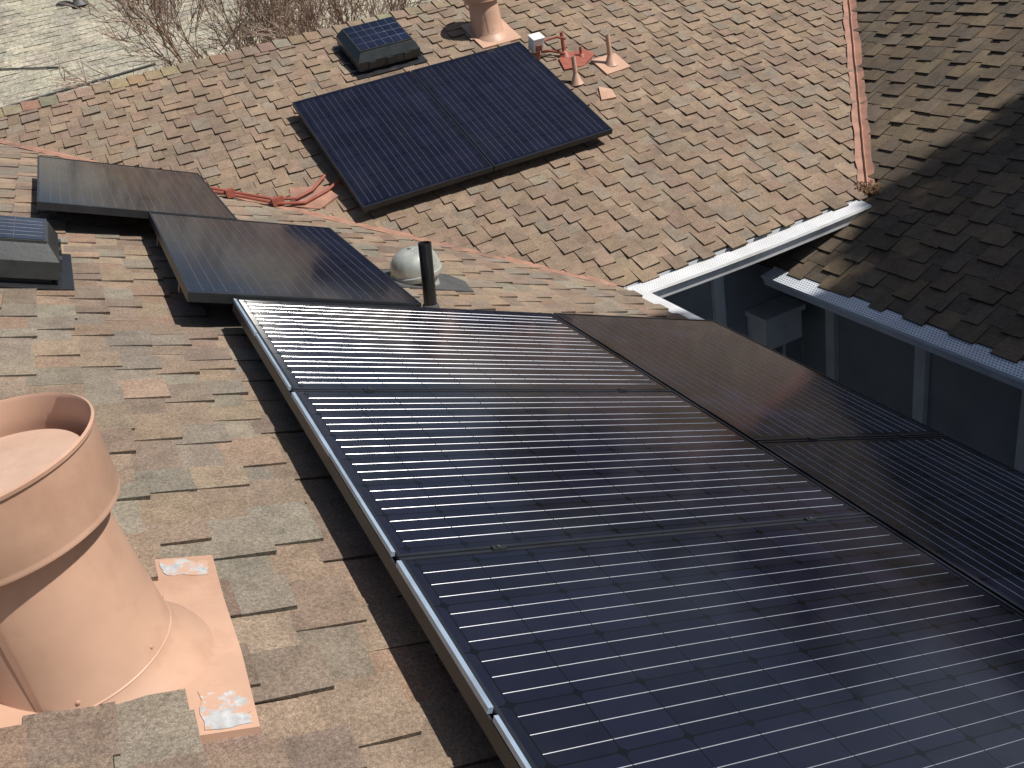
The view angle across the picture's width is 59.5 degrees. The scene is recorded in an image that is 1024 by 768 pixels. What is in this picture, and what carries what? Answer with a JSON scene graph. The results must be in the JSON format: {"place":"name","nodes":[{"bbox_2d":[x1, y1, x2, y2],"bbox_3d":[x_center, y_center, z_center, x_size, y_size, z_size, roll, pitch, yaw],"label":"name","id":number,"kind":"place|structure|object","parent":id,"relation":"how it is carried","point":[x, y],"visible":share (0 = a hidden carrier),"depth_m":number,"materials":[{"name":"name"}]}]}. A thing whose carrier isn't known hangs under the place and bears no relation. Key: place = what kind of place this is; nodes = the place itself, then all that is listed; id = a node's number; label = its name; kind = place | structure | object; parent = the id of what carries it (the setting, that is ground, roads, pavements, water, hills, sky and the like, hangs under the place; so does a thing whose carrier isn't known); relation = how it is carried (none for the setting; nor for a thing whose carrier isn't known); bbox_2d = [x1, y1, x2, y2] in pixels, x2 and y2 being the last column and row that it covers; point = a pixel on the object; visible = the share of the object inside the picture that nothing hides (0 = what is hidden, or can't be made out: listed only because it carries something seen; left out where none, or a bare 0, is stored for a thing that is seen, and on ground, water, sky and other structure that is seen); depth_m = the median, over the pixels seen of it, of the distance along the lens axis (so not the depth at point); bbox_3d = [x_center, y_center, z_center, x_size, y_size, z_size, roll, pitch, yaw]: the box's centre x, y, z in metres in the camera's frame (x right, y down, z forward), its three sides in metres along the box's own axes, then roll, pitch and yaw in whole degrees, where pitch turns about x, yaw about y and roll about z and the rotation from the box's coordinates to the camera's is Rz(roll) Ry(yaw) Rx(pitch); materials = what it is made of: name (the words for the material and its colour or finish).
{"place":"outdoors","nodes":[
{"label":"outdoors","id":0,"kind":"place"},
{"bbox_2d":[0,63,155,108],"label":"roof conduit","id":1,"kind":"object","parent":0,"point":[92,81],"visible":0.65,"depth_m":15.17,"materials":[{"name":"grey metal"}]},
{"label":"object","id":2,"kind":"object","parent":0,"visible":0},
{"bbox_2d":[0,0,436,106],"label":"roof front","id":3,"kind":"structure","parent":2,"relation":"on","point":[39,33],"depth_m":15.96,"materials":[{"name":"concrete"}]},
{"bbox_2d":[72,0,168,8],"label":"roof vents","id":4,"kind":"object","parent":3,"relation":"on","point":[80,2],"visible":0.5,"depth_m":16.73,"materials":[{"name":"black metal"}]},
{"label":"ground","id":5,"kind":"structure","parent":0,"visible":0},
{"bbox_2d":[46,0,435,89],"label":"bare tree","id":6,"kind":"object","parent":5,"relation":"on","point":[279,8],"visible":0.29,"depth_m":12.15,"materials":[{"name":"brown plant"}]},
{"bbox_2d":[149,0,348,69],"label":"bare tree","id":7,"kind":"object","parent":5,"relation":"on","point":[216,30],"visible":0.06,"depth_m":12.93,"materials":[{"name":"brown plant"}]},
{"bbox_2d":[663,263,1021,467],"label":"walls","id":8,"kind":"structure","parent":5,"relation":"on","point":[975,410],"depth_m":7.12,"materials":[{"name":"grey"}]},
{"bbox_2d":[0,143,687,767],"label":"roof","id":9,"kind":"structure","parent":8,"relation":"on","point":[342,661],"depth_m":2.67,"materials":[{"name":"concrete"}]},
{"bbox_2d":[0,723,26,767],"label":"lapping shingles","id":10,"kind":"object","parent":9,"relation":"on","point":[13,739],"visible":1,"depth_m":1.53,"materials":[{"name":"concrete"}]},
{"bbox_2d":[0,215,74,290],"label":"solar attic vent","id":11,"kind":"object","parent":9,"relation":"on","point":[32,256],"visible":1,"depth_m":3.96,"materials":[{"name":"plastic"}]},
{"bbox_2d":[22,701,120,767],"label":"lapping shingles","id":12,"kind":"object","parent":9,"relation":"on","point":[86,737],"visible":0.8,"depth_m":1.57,"materials":[{"name":"concrete"}]},
{"bbox_2d":[49,210,198,305],"bbox_3d":[0.157,-0.425,4.298,4.132,1.327,8.055,-22,30,-18],"label":"solar panel racking","id":13,"kind":"object","parent":9,"relation":"on","point":[52,214],"visible":0.08,"depth_m":4.78,"materials":[{"name":"black metal"}]},
{"bbox_2d":[233,298,530,767],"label":"frame edge trim","id":14,"kind":"structure","parent":13,"relation":"attached to","point":[480,694],"depth_m":1.97,"materials":[{"name":"silver metal"}]},
{"bbox_2d":[232,302,906,767],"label":"panel clamps","id":15,"kind":"object","parent":13,"relation":"attached to","point":[484,720],"visible":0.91,"depth_m":2.08,"materials":[{"name":"metal"}]},
{"bbox_2d":[0,392,259,741],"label":"roof vent pipe","id":16,"kind":"object","parent":9,"relation":"on","point":[92,613],"visible":0.96,"depth_m":1.64,"materials":[{"name":"metal"}]},
{"bbox_2d":[37,156,236,219],"bbox_3d":[-2.442,-1.251,5.728,0.985,0.442,1.600,-22,30,-18],"label":"solar panel","id":17,"kind":"object","parent":9,"relation":"on","point":[77,186],"visible":1,"depth_m":5.54,"materials":[{"name":"grey glass"}]},
{"bbox_2d":[125,532,157,580],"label":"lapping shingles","id":18,"kind":"object","parent":9,"relation":"on","point":[139,543],"visible":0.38,"depth_m":2.15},
{"bbox_2d":[114,689,209,767],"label":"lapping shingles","id":19,"kind":"object","parent":9,"relation":"on","point":[159,730],"visible":0.88,"depth_m":1.62,"materials":[{"name":"concrete"}]},
{"bbox_2d":[149,212,421,306],"bbox_3d":[-1.243,-0.656,4.651,0.981,0.441,1.620,-22,30,-18],"label":"solar panel","id":20,"kind":"object","parent":9,"relation":"on","point":[217,260],"visible":1,"depth_m":4.45,"materials":[{"name":"black glass"}]},
{"bbox_2d":[0,139,616,286],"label":"valley flashing","id":21,"kind":"object","parent":9,"relation":"attached to","point":[377,228],"visible":0.7,"depth_m":6.63,"materials":[{"name":"paint"}]},
{"bbox_2d":[380,245,473,292],"bbox_3d":[-0.507,-0.672,5.329,0.468,0.354,0.390,-22,30,-18],"label":"dome roof vent","id":22,"kind":"object","parent":9,"relation":"on","point":[404,271],"visible":0.73,"depth_m":5.20,"materials":[{"name":"white metal"}]},
{"bbox_2d":[418,241,439,307],"bbox_3d":[-0.449,-0.498,4.595,0.148,0.453,0.153,-3,30,16],"label":"plumbing vent pipe","id":23,"kind":"object","parent":9,"relation":"on","point":[427,272],"visible":0.66,"depth_m":4.55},
{"bbox_2d":[236,298,671,392],"bbox_3d":[-0.263,-0.151,3.749,1.455,0.638,1.046,-22,30,-18],"label":"solar panel","id":24,"kind":"object","parent":9,"relation":"on","point":[323,346],"visible":0.98,"depth_m":3.65,"materials":[{"name":"black glass"}]},
{"bbox_2d":[293,390,866,562],"bbox_3d":[0.193,0.233,2.883,1.455,0.638,1.046,-22,30,-18],"label":"solar panel","id":25,"kind":"object","parent":9,"relation":"on","point":[431,472],"visible":0.98,"depth_m":2.75,"materials":[{"name":"black glass"}]},
{"bbox_2d":[398,515,1023,767],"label":"solar panel","id":26,"kind":"object","parent":9,"relation":"on","point":[864,641],"visible":1,"depth_m":1.97,"materials":[{"name":"black glass"}]},
{"bbox_2d":[553,313,943,442],"bbox_3d":[1.008,-0.057,4.165,0.981,0.441,1.559,-22,30,-18],"label":"solar panel","id":27,"kind":"object","parent":9,"relation":"on","point":[750,389],"visible":1,"depth_m":4.00,"materials":[{"name":"black glass"}]},
{"bbox_2d":[756,435,1023,612],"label":"solar panel","id":28,"kind":"object","parent":9,"relation":"on","point":[956,505],"visible":1,"depth_m":3.07,"materials":[{"name":"black glass"}]},
{"bbox_2d":[0,0,867,287],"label":"roof","id":29,"kind":"structure","parent":8,"relation":"on","point":[681,123],"depth_m":7.46,"materials":[{"name":"concrete"}]},
{"bbox_2d":[0,0,463,117],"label":"ridge cap","id":30,"kind":"object","parent":29,"relation":"on","point":[99,88],"visible":0.91,"depth_m":8.19,"materials":[{"name":"concrete"}]},
{"bbox_2d":[210,174,341,205],"bbox_3d":[-1.799,-1.494,6.851,1.116,0.268,0.289,-15,29,-7],"label":"red electrical conduit","id":31,"kind":"object","parent":29,"relation":"on","point":[273,201],"visible":0.84,"depth_m":6.82,"materials":[{"name":"metal"}]},
{"bbox_2d":[289,186,337,209],"bbox_3d":[-1.524,-1.436,6.884,0.371,0.156,0.274,-12,28,0],"label":"valley patch","id":32,"kind":"object","parent":29,"relation":"on","point":[325,199],"visible":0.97,"depth_m":6.89,"materials":[{"name":"paint"}]},
{"bbox_2d":[333,16,427,79],"bbox_3d":[-1.238,-3.118,8.263,0.680,0.401,0.603,-22,30,-18],"label":"solar attic vent","id":33,"kind":"object","parent":29,"relation":"on","point":[378,47],"visible":1,"depth_m":8.11,"materials":[{"name":"plastic"}]},
{"bbox_2d":[292,71,492,211],"bbox_3d":[-0.997,-2.012,7.255,1.080,0.654,1.493,-22,30,-18],"label":"solar panel","id":34,"kind":"object","parent":29,"relation":"on","point":[384,141],"visible":1,"depth_m":7.18,"materials":[{"name":"blue glass"}]},
{"bbox_2d":[30,15,886,631],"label":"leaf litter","id":35,"kind":"object","parent":29,"relation":"on","point":[872,189],"visible":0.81,"depth_m":6.92,"materials":[{"name":"brown plant"}]},
{"bbox_2d":[460,0,521,48],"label":"roof vent pipe","id":36,"kind":"object","parent":29,"relation":"on","point":[487,27],"visible":0.96,"depth_m":8.42,"materials":[{"name":"metal"}]},
{"bbox_2d":[411,41,612,170],"bbox_3d":[-0.035,-2.399,7.591,1.080,0.654,1.493,-22,30,-18],"label":"solar panel","id":37,"kind":"object","parent":29,"relation":"on","point":[507,105],"visible":1,"depth_m":7.52,"materials":[{"name":"glass"}]},
{"bbox_2d":[528,32,544,59],"bbox_3d":[0.223,-3.066,8.162,0.120,0.242,0.164,-22,30,-18],"label":"electrical junction box","id":38,"kind":"object","parent":29,"relation":"on","point":[535,43],"visible":0.93,"depth_m":8.10,"materials":[{"name":"white plastic"}]},
{"bbox_2d":[541,32,594,70],"bbox_3d":[0.537,-3.063,8.205,0.461,0.310,0.303,-22,30,-18],"label":"red conduit boot","id":39,"kind":"object","parent":29,"relation":"on","point":[584,57],"visible":1,"depth_m":8.23,"materials":[{"name":"paint"}]},
{"bbox_2d":[571,56,583,85],"bbox_3d":[0.558,-2.775,7.927,0.127,0.240,0.127,-22,30,-18],"label":"plumbing vent stack","id":40,"kind":"object","parent":29,"relation":"on","point":[576,80],"visible":1,"depth_m":7.93,"materials":[{"name":"pink paint"}]},
{"bbox_2d":[598,87,615,100],"bbox_3d":[0.838,-2.550,7.854,0.138,0.102,0.208,-9,29,5],"label":"roof flashing patch","id":41,"kind":"object","parent":29,"relation":"on","point":[606,93],"visible":1,"depth_m":7.83,"materials":[{"name":"pink paint"}]},
{"bbox_2d":[591,34,630,75],"bbox_3d":[0.889,-3.006,8.141,0.260,0.324,0.268,-22,30,-18],"label":"plumbing vent stack","id":42,"kind":"object","parent":29,"relation":"on","point":[609,63],"visible":1,"depth_m":8.14,"materials":[{"name":"pink paint"}]},
{"bbox_2d":[843,0,874,190],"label":"valley flashing","id":43,"kind":"object","parent":29,"relation":"attached to","point":[863,157],"visible":1,"depth_m":7.78,"materials":[{"name":"paint"}]},
{"bbox_2d":[626,200,870,297],"bbox_3d":[1.772,-0.962,6.551,2.130,0.140,0.124,-22,30,-18],"label":"gutter","id":44,"kind":"object","parent":8,"relation":"on","point":[682,279],"visible":0.94,"depth_m":6.52,"materials":[{"name":"white metal"}]},
{"bbox_2d":[745,295,805,355],"bbox_3d":[2.298,-0.222,7.765,0.420,0.983,0.270,-22,30,-18],"label":"utility box","id":45,"kind":"object","parent":8,"relation":"attached to","point":[774,323],"visible":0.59,"depth_m":7.53,"materials":[{"name":"grey metal"}]},
{"bbox_2d":[623,199,1023,361],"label":"fascia","id":46,"kind":"structure","parent":8,"relation":"attached to","point":[750,240],"depth_m":6.55,"materials":[{"name":"white metal"}]},
{"bbox_2d":[634,290,704,319],"bbox_3d":[3.028,1.203,2.128,0.124,0.110,10.000,-22,30,-18],"label":"gutter","id":47,"kind":"object","parent":46,"relation":"attached to","point":[655,299],"visible":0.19,"depth_m":5.93,"materials":[{"name":"white metal"}]},
{"bbox_2d":[761,267,1023,389],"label":"gutter","id":48,"kind":"object","parent":46,"relation":"attached to","point":[975,356],"visible":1,"depth_m":5.85,"materials":[{"name":"grey metal"}]},
{"bbox_2d":[710,276,1023,472],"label":"wall battens","id":49,"kind":"object","parent":8,"relation":"attached to","point":[921,382],"depth_m":6.95,"materials":[{"name":"grey wood"}]},
{"bbox_2d":[757,193,1023,362],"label":"roof","id":50,"kind":"structure","parent":8,"relation":"attached to","point":[958,276],"depth_m":6.09,"materials":[{"name":"brown"}]},
{"bbox_2d":[851,0,1023,235],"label":"roof","id":51,"kind":"structure","parent":50,"relation":"on","point":[944,85],"depth_m":7.11,"materials":[{"name":"concrete"}]}
]}

